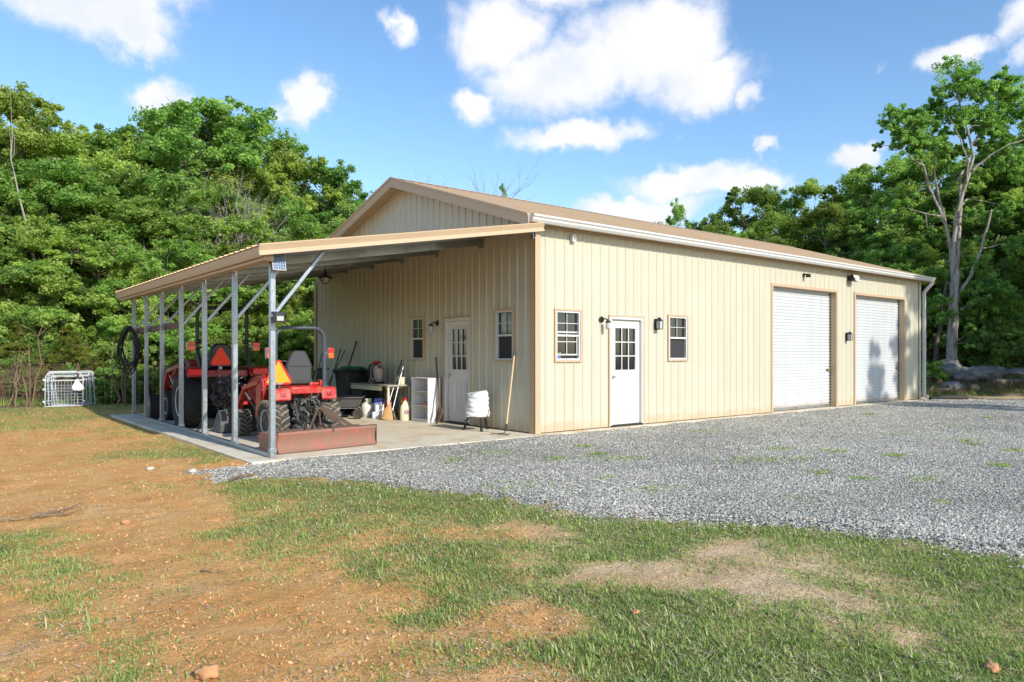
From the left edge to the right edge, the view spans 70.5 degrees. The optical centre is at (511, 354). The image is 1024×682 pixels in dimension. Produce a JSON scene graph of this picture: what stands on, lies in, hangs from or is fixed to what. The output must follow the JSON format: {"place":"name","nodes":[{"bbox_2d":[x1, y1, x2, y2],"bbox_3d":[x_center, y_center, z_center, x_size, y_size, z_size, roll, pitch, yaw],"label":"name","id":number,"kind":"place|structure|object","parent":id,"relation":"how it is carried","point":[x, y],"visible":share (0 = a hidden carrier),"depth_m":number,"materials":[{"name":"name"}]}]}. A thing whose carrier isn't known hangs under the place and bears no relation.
{"place":"outdoors","nodes":[
{"label":"outdoors","id":0,"kind":"place"},
{"bbox_2d":[110,409,539,464],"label":"concrete slab","id":1,"kind":"structure","parent":0,"point":[397,433],"depth_m":12.15,"materials":[{"name":"concrete"}]},
{"bbox_2d":[149,306,268,427],"bbox_3d":[-6.211,0.233,14.699,1.546,2.293,3.733,0,0,-39],"label":"farm tractor","id":2,"kind":"object","parent":1,"relation":"on","point":[219,376],"visible":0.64,"depth_m":13.71,"materials":[{"name":"red paint"}]},
{"bbox_2d":[212,325,340,435],"bbox_3d":[-3.900,0.465,12.136,1.333,1.830,3.063,0,0,-39],"label":"compact tractor","id":3,"kind":"object","parent":1,"relation":"on","point":[293,376],"visible":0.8,"depth_m":11.47,"materials":[{"name":"red paint"}]},
{"bbox_2d":[259,406,376,454],"bbox_3d":[-2.826,1.075,10.689,0.583,0.604,1.625,0,0,45],"label":"box blade","id":4,"kind":"object","parent":1,"relation":"on","point":[313,438],"visible":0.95,"depth_m":10.52,"materials":[{"name":"red paint"}]},
{"bbox_2d":[115,222,544,457],"bbox_3d":[-4.204,-0.433,14.342,4.909,3.621,9.305,0,0,-39],"label":"lean to carport","id":5,"kind":"object","parent":1,"relation":"on","point":[304,259],"visible":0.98,"depth_m":12.00,"materials":[{"name":"beige paint"}]},
{"bbox_2d":[117,326,140,374],"bbox_3d":[-8.541,-0.085,16.142,0.628,1.096,0.166,0,0,11],"label":"garden hose","id":6,"kind":"object","parent":5,"relation":"hanging from","point":[120,350],"visible":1,"depth_m":16.11,"materials":[{"name":"black rubber"}]},
{"bbox_2d":[271,254,285,322],"bbox_3d":[-3.079,-0.879,9.542,0.180,0.917,0.141,0,0,-39],"label":"solar lamp","id":7,"kind":"object","parent":5,"relation":"attached to","point":[278,262],"visible":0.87,"depth_m":9.51,"materials":[{"name":"white paint"}]},
{"bbox_2d":[332,368,369,413],"bbox_3d":[-3.747,0.857,16.894,0.688,1.043,0.734,0,0,-39],"label":"wheeled bin","id":8,"kind":"object","parent":1,"relation":"on","point":[344,378],"visible":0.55,"depth_m":16.64,"materials":[{"name":"plastic"}]},
{"bbox_2d":[336,395,365,418],"bbox_3d":[-3.831,0.932,15.622,1.306,0.896,0.681,0,0,-4],"label":"dump cart","id":9,"kind":"object","parent":1,"relation":"on","point":[351,401],"visible":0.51,"depth_m":15.38,"materials":[{"name":"grey plastic"}]},
{"bbox_2d":[344,382,410,417],"bbox_3d":[-3.036,1.015,16.208,0.620,0.730,2.120,0,0,-39],"label":"work table","id":10,"kind":"object","parent":1,"relation":"on","point":[370,386],"visible":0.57,"depth_m":15.58,"materials":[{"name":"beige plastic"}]},
{"bbox_2d":[411,377,439,422],"bbox_3d":[-1.776,0.930,14.911,0.300,0.900,0.638,0,0,-39],"label":"bookcase","id":11,"kind":"object","parent":1,"relation":"on","point":[424,389],"visible":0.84,"depth_m":15.00,"materials":[{"name":"white laminate"}]},
{"bbox_2d":[462,391,489,431],"bbox_3d":[-0.589,1.016,13.147,0.503,0.726,0.492,0,0,-39],"label":"outdoor cooker","id":12,"kind":"object","parent":1,"relation":"on","point":[477,405],"visible":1,"depth_m":12.97,"materials":[{"name":"white plastic"}]},
{"bbox_2d":[0,439,1022,681],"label":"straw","id":13,"kind":"object","parent":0,"point":[533,609],"visible":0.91,"depth_m":4.02,"materials":[{"name":"plant"}]},
{"bbox_2d":[0,383,1023,681],"bbox_3d":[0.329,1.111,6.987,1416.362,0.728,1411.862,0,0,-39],"label":"ground","id":14,"kind":"structure","parent":0,"point":[36,495],"depth_m":4.59,"materials":[{"name":"soil"}]},
{"bbox_2d":[0,161,53,303],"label":"broadleaf tree","id":15,"kind":"object","parent":14,"relation":"on","point":[10,190],"visible":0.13,"depth_m":22.17,"materials":[{"name":"green plant"}]},
{"bbox_2d":[0,319,54,398],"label":"juniper tree","id":16,"kind":"object","parent":14,"relation":"on","point":[16,337],"visible":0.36,"depth_m":20.19,"materials":[{"name":"green plant"}]},
{"bbox_2d":[0,206,94,380],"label":"understory tree","id":17,"kind":"object","parent":14,"relation":"on","point":[24,236],"visible":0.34,"depth_m":20.81,"materials":[{"name":"green plant"}]},
{"bbox_2d":[0,176,98,324],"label":"broadleaf tree","id":18,"kind":"object","parent":14,"relation":"on","point":[4,296],"visible":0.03,"depth_m":22.85,"materials":[{"name":"green plant"}]},
{"bbox_2d":[0,230,99,358],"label":"understory tree","id":19,"kind":"object","parent":14,"relation":"on","point":[7,267],"visible":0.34,"depth_m":20.67,"materials":[{"name":"green plant"}]},
{"bbox_2d":[14,290,88,374],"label":"understory tree","id":20,"kind":"object","parent":14,"relation":"on","point":[60,304],"visible":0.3,"depth_m":20.70,"materials":[{"name":"green plant"}]},
{"bbox_2d":[0,80,103,249],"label":"broadleaf tree","id":21,"kind":"object","parent":14,"relation":"on","point":[31,133],"visible":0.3,"depth_m":25.02,"materials":[{"name":"green plant"}]},
{"bbox_2d":[37,324,103,398],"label":"juniper tree","id":22,"kind":"object","parent":14,"relation":"on","point":[76,348],"visible":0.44,"depth_m":20.11,"materials":[{"name":"green plant"}]},
{"bbox_2d":[0,154,142,291],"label":"broadleaf tree","id":23,"kind":"object","parent":14,"relation":"on","point":[55,170],"visible":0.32,"depth_m":22.53,"materials":[{"name":"green plant"}]},
{"bbox_2d":[5,275,140,379],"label":"understory tree","id":24,"kind":"object","parent":14,"relation":"on","point":[23,290],"visible":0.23,"depth_m":21.00,"materials":[{"name":"green plant"}]},
{"bbox_2d":[0,164,158,316],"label":"broadleaf tree","id":25,"kind":"object","parent":14,"relation":"on","point":[75,215],"visible":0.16,"depth_m":23.31,"materials":[{"name":"green plant"}]},
{"bbox_2d":[1,114,158,239],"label":"broadleaf tree","id":26,"kind":"object","parent":14,"relation":"on","point":[67,145],"visible":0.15,"depth_m":26.48,"materials":[{"name":"green plant"}]},
{"bbox_2d":[4,227,184,367],"bbox_3d":[-12.278,-1.143,21.954,5.139,5.287,3.975,0,0,-17],"label":"understory tree","id":27,"kind":"object","parent":14,"relation":"on","point":[45,317],"visible":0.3,"depth_m":20.91,"materials":[{"name":"green plant"}]},
{"bbox_2d":[7,132,185,199],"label":"broadleaf tree","id":28,"kind":"object","parent":14,"relation":"on","point":[112,146],"visible":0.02,"depth_m":28.05,"materials":[{"name":"green plant"}]},
{"bbox_2d":[81,365,129,403],"bbox_3d":[-11.170,0.862,19.816,1.242,1.221,1.499,0,0,-37],"label":"shrub","id":29,"kind":"object","parent":14,"relation":"on","point":[102,381],"visible":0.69,"depth_m":19.55,"materials":[{"name":"green plant"}]},
{"bbox_2d":[45,250,187,394],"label":"understory tree","id":30,"kind":"object","parent":14,"relation":"on","point":[130,270],"visible":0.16,"depth_m":20.99,"materials":[{"name":"green plant"}]},
{"bbox_2d":[93,334,139,401],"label":"juniper tree","id":31,"kind":"object","parent":14,"relation":"on","point":[106,355],"visible":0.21,"depth_m":20.26,"materials":[{"name":"green plant"}]},
{"bbox_2d":[66,190,201,342],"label":"broadleaf tree","id":32,"kind":"object","parent":14,"relation":"on","point":[114,216],"visible":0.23,"depth_m":22.71,"materials":[{"name":"green plant"}]},
{"bbox_2d":[0,362,268,405],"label":"wire fence","id":33,"kind":"object","parent":14,"relation":"on","point":[30,382],"visible":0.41,"depth_m":18.73,"materials":[{"name":"metal"}]},
{"bbox_2d":[57,121,244,251],"bbox_3d":[-15.521,-4.358,30.859,8.120,11.967,8.877,0,0,-22],"label":"broadleaf tree","id":34,"kind":"object","parent":14,"relation":"on","point":[138,134],"visible":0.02,"depth_m":29.07,"materials":[{"name":"green plant"}]},
{"bbox_2d":[0,395,302,405],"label":"woodland weeds","id":35,"kind":"object","parent":14,"relation":"on","point":[19,402],"visible":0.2,"depth_m":19.18,"materials":[{"name":"green plant"}]},
{"bbox_2d":[50,227,254,381],"bbox_3d":[-10.813,-1.150,22.216,5.546,5.373,4.736,0,0,-11],"label":"understory tree","id":36,"kind":"object","parent":14,"relation":"on","point":[155,266],"visible":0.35,"depth_m":20.84,"materials":[{"name":"green plant"}]},
{"bbox_2d":[0,351,310,402],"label":"undergrowth","id":37,"kind":"object","parent":14,"relation":"on","point":[37,395],"visible":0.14,"depth_m":19.35,"materials":[{"name":"plant"}]},
{"bbox_2d":[101,112,239,208],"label":"broadleaf tree","id":38,"kind":"object","parent":14,"relation":"on","point":[174,166],"visible":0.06,"depth_m":28.63,"materials":[{"name":"green plant"}]},
{"bbox_2d":[101,163,264,251],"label":"broadleaf tree","id":39,"kind":"object","parent":14,"relation":"on","point":[136,182],"visible":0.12,"depth_m":24.68,"materials":[{"name":"green plant"}]},
{"bbox_2d":[127,177,268,315],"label":"broadleaf tree","id":40,"kind":"object","parent":14,"relation":"on","point":[199,196],"visible":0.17,"depth_m":23.46,"materials":[{"name":"green plant"}]},
{"bbox_2d":[149,254,256,368],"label":"understory tree","id":41,"kind":"object","parent":14,"relation":"on","point":[172,296],"visible":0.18,"depth_m":21.50,"materials":[{"name":"green plant"}]},
{"bbox_2d":[116,95,296,248],"bbox_3d":[-12.771,-4.487,30.387,8.195,12.282,11.682,0,0,-8],"label":"broadleaf tree","id":42,"kind":"object","parent":14,"relation":"on","point":[181,115],"visible":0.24,"depth_m":28.42,"materials":[{"name":"green plant"}]},
{"bbox_2d":[193,663,220,681],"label":"stone","id":43,"kind":"object","parent":14,"relation":"on","point":[204,672],"visible":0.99,"depth_m":3.20,"materials":[{"name":"stone"}]},
{"bbox_2d":[176,299,252,352],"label":"understory tree","id":44,"kind":"object","parent":14,"relation":"on","point":[228,319],"visible":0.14,"depth_m":21.48,"materials":[{"name":"green plant"}]},
{"bbox_2d":[140,232,313,374],"bbox_3d":[-9.220,-1.111,23.293,5.553,5.380,4.741,0,0,8],"label":"understory tree","id":45,"kind":"object","parent":14,"relation":"on","point":[227,337],"visible":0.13,"depth_m":22.08,"materials":[{"name":"green plant"}]},
{"bbox_2d":[171,170,300,253],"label":"broadleaf tree","id":46,"kind":"object","parent":14,"relation":"on","point":[242,235],"visible":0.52,"depth_m":24.52,"materials":[{"name":"plant"}]},
{"bbox_2d":[181,95,323,240],"bbox_3d":[-11.588,-4.790,31.599,7.970,12.948,6.395,0,0,40],"label":"broadleaf tree","id":47,"kind":"object","parent":14,"relation":"on","point":[215,152],"visible":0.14,"depth_m":30.30,"materials":[{"name":"green plant"}]},
{"bbox_2d":[206,206,313,303],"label":"broadleaf tree","id":48,"kind":"object","parent":14,"relation":"on","point":[264,218],"visible":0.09,"depth_m":24.99,"materials":[{"name":"green plant"}]},
{"bbox_2d":[207,281,313,344],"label":"understory tree","id":49,"kind":"object","parent":14,"relation":"on","point":[254,333],"visible":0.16,"depth_m":22.28,"materials":[{"name":"green plant"}]},
{"bbox_2d":[213,240,315,364],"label":"understory tree","id":50,"kind":"object","parent":14,"relation":"on","point":[306,314],"visible":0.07,"depth_m":22.71,"materials":[{"name":"green plant"}]},
{"bbox_2d":[216,196,330,327],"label":"broadleaf tree","id":51,"kind":"object","parent":14,"relation":"on","point":[293,209],"visible":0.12,"depth_m":25.70,"materials":[{"name":"green plant"}]},
{"bbox_2d":[249,305,304,354],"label":"understory tree","id":52,"kind":"object","parent":14,"relation":"on","point":[259,316],"visible":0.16,"depth_m":22.70,"materials":[{"name":"green plant"}]},
{"bbox_2d":[244,335,313,396],"bbox_3d":[-7.054,0.432,22.547,2.483,2.442,2.998,0,0,38],"label":"shrub","id":53,"kind":"object","parent":14,"relation":"on","point":[296,342],"visible":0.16,"depth_m":22.22,"materials":[{"name":"green plant"}]},
{"bbox_2d":[211,139,348,237],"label":"broadleaf tree","id":54,"kind":"object","parent":14,"relation":"on","point":[277,157],"visible":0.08,"depth_m":29.36,"materials":[{"name":"green plant"}]},
{"bbox_2d":[244,154,357,240],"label":"broadleaf tree","id":55,"kind":"object","parent":14,"relation":"on","point":[267,173],"visible":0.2,"depth_m":29.05,"materials":[{"name":"green plant"}]},
{"bbox_2d":[0,428,603,681],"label":"soil clods","id":56,"kind":"object","parent":14,"relation":"on","point":[262,635],"visible":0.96,"depth_m":3.94,"materials":[{"name":"soil"}]},
{"bbox_2d":[289,213,345,296],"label":"broadleaf tree","id":57,"kind":"object","parent":14,"relation":"on","point":[304,223],"visible":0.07,"depth_m":26.19,"materials":[{"name":"green plant"}]},
{"bbox_2d":[310,160,347,234],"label":"tree","id":58,"kind":"object","parent":14,"relation":"on","point":[320,169],"visible":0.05,"depth_m":29.56,"materials":[{"name":"green plant"}]},
{"bbox_2d":[295,159,377,238],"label":"broadleaf tree","id":59,"kind":"object","parent":14,"relation":"on","point":[340,172],"visible":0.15,"depth_m":28.99,"materials":[{"name":"green plant"}]},
{"bbox_2d":[2,433,1018,681],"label":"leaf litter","id":60,"kind":"object","parent":14,"relation":"on","point":[410,591],"visible":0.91,"depth_m":4.11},
{"bbox_2d":[135,399,1023,567],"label":"gravel stones","id":61,"kind":"object","parent":14,"relation":"on","point":[988,549],"visible":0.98,"depth_m":8.24,"materials":[{"name":"gravel"}]},
{"bbox_2d":[184,400,1023,554],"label":"gravel drive","id":62,"kind":"structure","parent":14,"relation":"on","point":[725,464],"depth_m":8.87,"materials":[{"name":"gravel"}]},
{"bbox_2d":[425,413,1023,507],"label":"weeds","id":63,"kind":"object","parent":62,"relation":"on","point":[1001,464],"visible":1,"depth_m":9.54,"materials":[{"name":"green plant"}]},
{"bbox_2d":[395,399,929,434],"bbox_3d":[3.744,1.462,20.933,15.750,0.156,9.390,0,0,-39],"label":"concrete apron","id":64,"kind":"object","parent":14,"relation":"on","point":[697,420],"visible":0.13,"depth_m":15.60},
{"bbox_2d":[314,177,935,433],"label":"metal workshop","id":65,"kind":"structure","parent":64,"relation":"on","point":[595,320],"depth_m":15.22,"materials":[{"name":"beige paint"}]},
{"bbox_2d":[409,316,424,360],"bbox_3d":[-2.021,-0.335,15.548,0.084,0.954,0.604,0,0,-39],"label":"window","id":66,"kind":"structure","parent":65,"relation":"in","point":[417,323],"depth_m":15.62,"materials":[{"name":"beige paint"}]},
{"bbox_2d":[446,320,467,422],"bbox_3d":[-1.057,0.343,14.354,0.118,2.005,0.770,0,0,-39],"label":"door","id":67,"kind":"structure","parent":65,"relation":"in","point":[458,330],"depth_m":14.40,"materials":[{"name":"white paint"}]},
{"bbox_2d":[494,308,514,361],"bbox_3d":[-0.122,-0.345,13.187,0.084,0.974,0.584,0,0,-39],"label":"window","id":68,"kind":"structure","parent":65,"relation":"in","point":[504,319],"depth_m":13.23,"materials":[{"name":"beige paint"}]},
{"bbox_2d":[554,308,581,361],"bbox_3d":[0.993,-0.335,13.016,0.664,0.954,0.084,0,0,-39],"label":"window","id":69,"kind":"structure","parent":65,"relation":"in","point":[567,322],"depth_m":13.04,"materials":[{"name":"beige paint"}]},
{"bbox_2d":[612,320,638,424],"bbox_3d":[2.195,0.343,13.986,0.830,2.005,0.118,0,0,-39],"label":"door","id":70,"kind":"structure","parent":65,"relation":"in","point":[625,333],"depth_m":14.02,"materials":[{"name":"white paint"}]},
{"bbox_2d":[667,314,688,360],"bbox_3d":[3.413,-0.335,14.961,0.654,0.954,0.084,0,0,-39],"label":"window","id":71,"kind":"structure","parent":65,"relation":"in","point":[677,325],"depth_m":15.01,"materials":[{"name":"beige paint"}]},
{"bbox_2d":[773,287,830,410],"bbox_3d":[7.256,-0.176,18.201,3.000,3.088,0.081,0,0,-39],"label":"roller door","id":72,"kind":"structure","parent":65,"relation":"in","point":[801,349],"depth_m":18.27,"materials":[{"name":"paint"}]},
{"bbox_2d":[856,296,898,403],"bbox_3d":[10.424,-0.176,20.748,3.010,3.088,0.081,0,0,-39],"label":"roller door","id":73,"kind":"structure","parent":65,"relation":"in","point":[877,368],"depth_m":20.85,"materials":[{"name":"paint"}]},
{"bbox_2d":[654,198,694,228],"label":"broadleaf tree","id":74,"kind":"object","parent":14,"relation":"on","point":[678,211],"visible":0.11,"depth_m":49.70,"materials":[{"name":"green plant"}]},
{"bbox_2d":[701,183,793,240],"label":"broadleaf tree","id":75,"kind":"object","parent":14,"relation":"on","point":[756,195],"visible":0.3,"depth_m":44.92,"materials":[{"name":"green plant"}]},
{"bbox_2d":[723,208,793,241],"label":"broadleaf tree","id":76,"kind":"object","parent":14,"relation":"on","point":[755,229],"visible":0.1,"depth_m":40.19,"materials":[{"name":"green plant"}]},
{"bbox_2d":[739,186,823,237],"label":"broadleaf tree","id":77,"kind":"object","parent":14,"relation":"on","point":[787,204],"visible":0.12,"depth_m":45.03,"materials":[{"name":"green plant"}]},
{"bbox_2d":[746,175,857,237],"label":"broadleaf tree","id":78,"kind":"object","parent":14,"relation":"on","point":[807,189],"visible":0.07,"depth_m":43.85,"materials":[{"name":"green plant"}]},
{"bbox_2d":[763,216,841,257],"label":"broadleaf tree","id":79,"kind":"object","parent":14,"relation":"on","point":[780,229],"visible":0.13,"depth_m":38.40,"materials":[{"name":"green plant"}]},
{"bbox_2d":[761,198,901,264],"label":"broadleaf tree","id":80,"kind":"object","parent":14,"relation":"on","point":[830,211],"visible":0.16,"depth_m":37.05,"materials":[{"name":"green plant"}]},
{"bbox_2d":[787,183,890,250],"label":"broadleaf tree","id":81,"kind":"object","parent":14,"relation":"on","point":[837,196],"visible":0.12,"depth_m":41.25,"materials":[{"name":"green plant"}]},
{"bbox_2d":[821,220,914,264],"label":"broadleaf tree","id":82,"kind":"object","parent":14,"relation":"on","point":[832,232],"visible":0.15,"depth_m":35.29,"materials":[{"name":"green plant"}]},
{"bbox_2d":[810,159,935,262],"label":"broadleaf tree","id":83,"kind":"object","parent":14,"relation":"on","point":[861,174],"visible":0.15,"depth_m":38.29,"materials":[{"name":"green plant"}]},
{"bbox_2d":[863,243,923,319],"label":"broadleaf tree","id":84,"kind":"object","parent":14,"relation":"on","point":[893,253],"visible":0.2,"depth_m":32.16,"materials":[{"name":"green plant"}]},
{"bbox_2d":[846,194,948,285],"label":"broadleaf tree","id":85,"kind":"object","parent":14,"relation":"on","point":[896,205],"visible":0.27,"depth_m":34.18,"materials":[{"name":"green plant"}]},
{"bbox_2d":[842,147,1002,250],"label":"broadleaf tree","id":86,"kind":"object","parent":14,"relation":"on","point":[886,181],"visible":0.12,"depth_m":36.38,"materials":[{"name":"green plant"}]},
{"bbox_2d":[855,207,1006,368],"bbox_3d":[19.179,-2.910,34.329,5.245,7.861,7.477,0,0,-37],"label":"broadleaf tree","id":87,"kind":"object","parent":14,"relation":"on","point":[906,215],"visible":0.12,"depth_m":32.62,"materials":[{"name":"green plant"}]},
{"bbox_2d":[869,133,1019,291],"bbox_3d":[21.993,-4.656,35.788,10.888,11.446,7.637,0,0,-25],"label":"broadleaf tree","id":88,"kind":"object","parent":14,"relation":"on","point":[974,187],"visible":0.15,"depth_m":34.23,"materials":[{"name":"green plant"}]},
{"bbox_2d":[871,54,1023,360],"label":"tree","id":89,"kind":"object","parent":14,"relation":"on","point":[991,123],"visible":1,"depth_m":28.32,"materials":[{"name":"green plant"}]},
{"bbox_2d":[907,243,995,358],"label":"understory tree","id":90,"kind":"object","parent":14,"relation":"on","point":[928,253],"visible":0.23,"depth_m":30.62,"materials":[{"name":"green plant"}]},
{"bbox_2d":[921,302,989,370],"bbox_3d":[17.673,-0.582,30.593,3.281,3.444,3.968,0,0,1],"label":"shrub","id":91,"kind":"object","parent":14,"relation":"on","point":[942,341],"visible":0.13,"depth_m":29.66,"materials":[{"name":"green plant"}]},
{"bbox_2d":[904,180,1023,292],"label":"broadleaf tree","id":92,"kind":"object","parent":14,"relation":"on","point":[952,194],"visible":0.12,"depth_m":33.01,"materials":[{"name":"green plant"}]},
{"bbox_2d":[922,233,1021,358],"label":"understory tree","id":93,"kind":"object","parent":14,"relation":"on","point":[973,250],"visible":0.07,"depth_m":30.91,"materials":[{"name":"green plant"}]},
{"bbox_2d":[952,365,992,383],"bbox_3d":[17.078,0.829,26.775,2.196,0.829,1.405,0,0,-39],"label":"boulder","id":94,"kind":"object","parent":14,"relation":"on","point":[972,373],"visible":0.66,"depth_m":26.25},
{"bbox_2d":[921,369,1023,395],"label":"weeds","id":95,"kind":"object","parent":14,"relation":"on","point":[971,389],"visible":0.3,"depth_m":25.02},
{"bbox_2d":[921,375,1023,396],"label":"woodland weeds","id":96,"kind":"object","parent":14,"relation":"on","point":[973,394],"visible":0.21,"depth_m":24.84,"materials":[{"name":"green plant"}]},
{"bbox_2d":[937,146,1023,255],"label":"broadleaf tree","id":97,"kind":"object","parent":14,"relation":"on","point":[997,194],"visible":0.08,"depth_m":33.55,"materials":[{"name":"green plant"}]},
{"bbox_2d":[940,215,1023,329],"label":"broadleaf tree","id":98,"kind":"object","parent":14,"relation":"on","point":[1019,275],"visible":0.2,"depth_m":30.85,"materials":[{"name":"green plant"}]},
{"bbox_2d":[943,123,1023,237],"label":"broadleaf tree","id":99,"kind":"object","parent":14,"relation":"on","point":[1002,178],"visible":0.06,"depth_m":33.72,"materials":[{"name":"green plant"}]},
{"bbox_2d":[958,315,1023,369],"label":"shrub","id":100,"kind":"object","parent":14,"relation":"on","point":[995,335],"visible":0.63,"depth_m":27.89,"materials":[{"name":"green plant"}]},
{"bbox_2d":[958,287,1023,361],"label":"shrub","id":101,"kind":"object","parent":14,"relation":"on","point":[1004,320],"visible":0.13,"depth_m":28.72,"materials":[{"name":"green plant"}]},
{"bbox_2d":[959,229,1023,339],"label":"understory tree","id":102,"kind":"object","parent":14,"relation":"on","point":[999,251],"visible":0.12,"depth_m":29.92,"materials":[{"name":"green plant"}]},
{"bbox_2d":[982,324,1023,364],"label":"shrub","id":103,"kind":"object","parent":14,"relation":"on","point":[1019,341],"visible":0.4,"depth_m":27.93,"materials":[{"name":"green plant"}]},
{"bbox_2d":[987,184,1023,286],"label":"broadleaf tree","id":104,"kind":"object","parent":14,"relation":"on","point":[1016,198],"visible":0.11,"depth_m":31.71,"materials":[{"name":"green plant"}]},
{"bbox_2d":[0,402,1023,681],"bbox_3d":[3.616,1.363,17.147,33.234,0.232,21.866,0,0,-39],"label":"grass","id":105,"kind":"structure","parent":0,"point":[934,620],"depth_m":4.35,"materials":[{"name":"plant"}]},
{"bbox_2d":[0,0,1023,233],"label":"sky","id":106,"kind":"structure","parent":0,"point":[631,108],"materials":[{"name":"blue"}]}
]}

